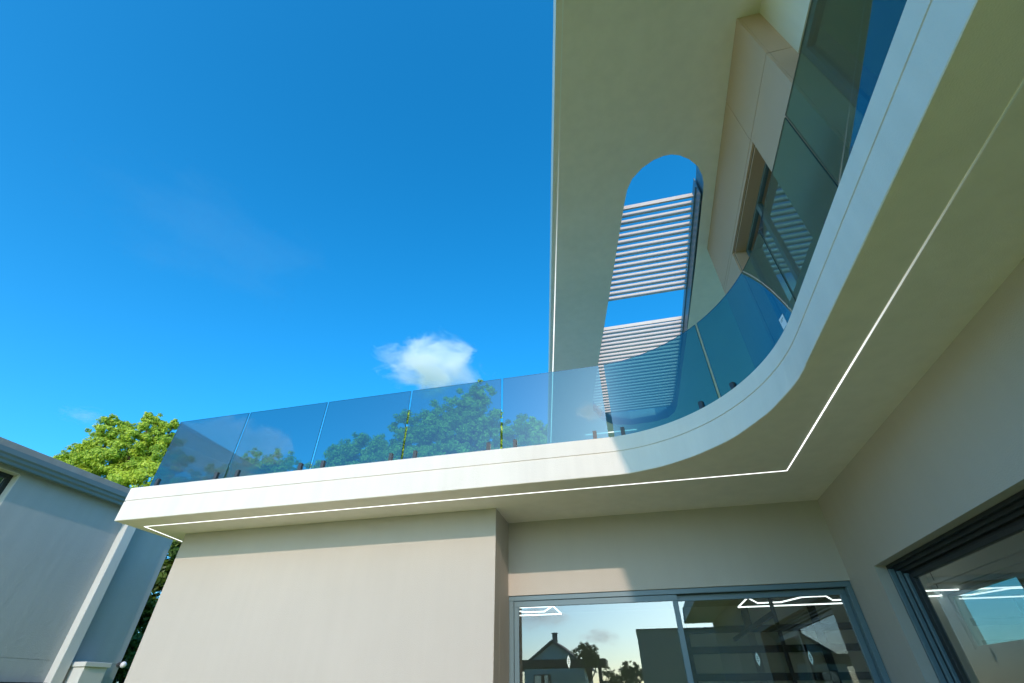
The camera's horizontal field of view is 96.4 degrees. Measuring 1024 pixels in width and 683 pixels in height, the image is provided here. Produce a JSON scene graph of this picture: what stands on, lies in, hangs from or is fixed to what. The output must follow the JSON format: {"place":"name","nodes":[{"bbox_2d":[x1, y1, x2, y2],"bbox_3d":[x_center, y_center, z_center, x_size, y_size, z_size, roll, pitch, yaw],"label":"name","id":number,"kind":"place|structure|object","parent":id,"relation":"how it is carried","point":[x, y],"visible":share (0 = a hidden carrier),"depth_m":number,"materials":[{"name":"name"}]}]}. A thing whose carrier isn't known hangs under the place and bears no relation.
{"place":"outdoors","nodes":[
{"label":"outdoors","id":0,"kind":"place"},
{"bbox_2d":[0,437,172,682],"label":"neighbour house","id":1,"kind":"structure","parent":0,"point":[80,568],"depth_m":7.84,"materials":[{"name":"grey paint"}]},
{"bbox_2d":[0,467,20,504],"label":"window","id":2,"kind":"structure","parent":1,"relation":"in","point":[10,477],"depth_m":7.39,"materials":[{"name":"white metal"}]},
{"bbox_2d":[116,661,126,667],"bbox_3d":[-7.218,5.982,8.466,0.160,0.100,0.100,-9,-39,10],"label":"wall lamp","id":3,"kind":"object","parent":1,"relation":"attached to","point":[122,664],"visible":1,"depth_m":8.44,"materials":[{"name":"white glass"}]},
{"bbox_2d":[0,0,1023,644],"label":"sky","id":4,"kind":"structure","parent":0,"point":[210,209],"materials":[{"name":"blue"}]},
{"label":"lawn","id":5,"kind":"structure","parent":0,"visible":0},
{"bbox_2d":[50,411,196,488],"bbox_3d":[-17.744,8.385,18.408,9.567,12.321,3.909,-9,-39,10],"label":"garden tree","id":6,"kind":"object","parent":5,"relation":"on","point":[136,464],"visible":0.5,"depth_m":20.02,"materials":[{"name":"green plant"}]},
{"bbox_2d":[112,540,181,682],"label":"garden shrub","id":7,"kind":"object","parent":5,"relation":"on","point":[139,632],"visible":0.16,"depth_m":11.95,"materials":[{"name":"green plant"}]},
{"bbox_2d":[176,447,306,481],"bbox_3d":[-13.908,10.310,20.365,9.390,11.538,3.252,-12,-39,14],"label":"garden tree","id":8,"kind":"object","parent":5,"relation":"on","point":[273,465],"visible":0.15,"depth_m":22.57,"materials":[{"name":"green plant"}]},
{"bbox_2d":[305,432,390,469],"bbox_3d":[-7.801,9.236,19.229,6.993,11.877,3.748,-9,-39,10],"label":"garden tree","id":9,"kind":"object","parent":5,"relation":"on","point":[346,453],"visible":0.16,"depth_m":21.47,"materials":[{"name":"green plant"}]},
{"bbox_2d":[368,378,518,460],"bbox_3d":[-3.181,7.520,18.365,8.147,13.473,4.389,-9,-39,10],"label":"garden tree","id":10,"kind":"object","parent":5,"relation":"on","point":[467,422],"visible":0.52,"depth_m":20.29,"materials":[{"name":"green plant"}]},
{"bbox_2d":[501,413,547,446],"bbox_3d":[2.499,7.548,16.941,7.708,11.564,3.518,-9,-39,10],"label":"garden tree","id":11,"kind":"object","parent":5,"relation":"on","point":[530,433],"visible":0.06,"depth_m":19.53,"materials":[{"name":"green plant"}]},
{"bbox_2d":[114,0,1023,682],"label":"modern house","id":12,"kind":"structure","parent":5,"relation":"on","point":[852,440],"depth_m":5.59,"materials":[{"name":"beige paint"}]},
{"bbox_2d":[150,0,852,485],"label":"glass balustrade","id":13,"kind":"object","parent":12,"relation":"on","point":[700,404],"visible":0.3,"depth_m":5.22,"materials":[{"name":"glass"}]},
{"bbox_2d":[519,606,561,615],"bbox_3d":[-0.874,5.308,9.234,3.611,0.345,1.031,-9,-39,10],"label":"ceiling light","id":14,"kind":"object","parent":12,"relation":"hanging from","point":[559,613],"visible":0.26,"depth_m":8.97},
{"bbox_2d":[509,581,890,682],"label":"sliding door","id":15,"kind":"structure","parent":12,"relation":"in","point":[873,660],"depth_m":5.58,"materials":[{"name":"grey metal"}]},
{"bbox_2d":[733,598,797,682],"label":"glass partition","id":16,"kind":"object","parent":12,"relation":"on","point":[747,652],"visible":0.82,"depth_m":8.57,"materials":[{"name":"clear glass"}]},
{"bbox_2d":[735,146,800,341],"bbox_3d":[3.066,-1.120,5.311,0.209,1.661,1.691,-8,-39,10],"label":"window","id":17,"kind":"structure","parent":12,"relation":"in","point":[763,276],"depth_m":5.70,"materials":[{"name":"clear glass"}]},
{"bbox_2d":[802,0,871,115],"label":"sliding door","id":18,"kind":"structure","parent":12,"relation":"in","point":[838,76],"depth_m":4.03,"materials":[{"name":"grey metal"}]},
{"bbox_2d":[738,572,992,607],"bbox_3d":[5.882,4.299,7.979,3.611,0.345,1.031,-9,-39,10],"label":"ceiling light","id":19,"kind":"object","parent":12,"relation":"hanging from","point":[986,589],"visible":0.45,"depth_m":7.96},
{"bbox_2d":[886,490,1023,682],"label":"sliding door","id":20,"kind":"structure","parent":12,"relation":"in","point":[1004,520],"depth_m":4.11,"materials":[{"name":"black metal"}]},
{"bbox_2d":[949,573,1023,648],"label":"window","id":21,"kind":"structure","parent":12,"relation":"in","point":[1012,575],"depth_m":7.04,"materials":[{"name":"grey metal"}]}
]}

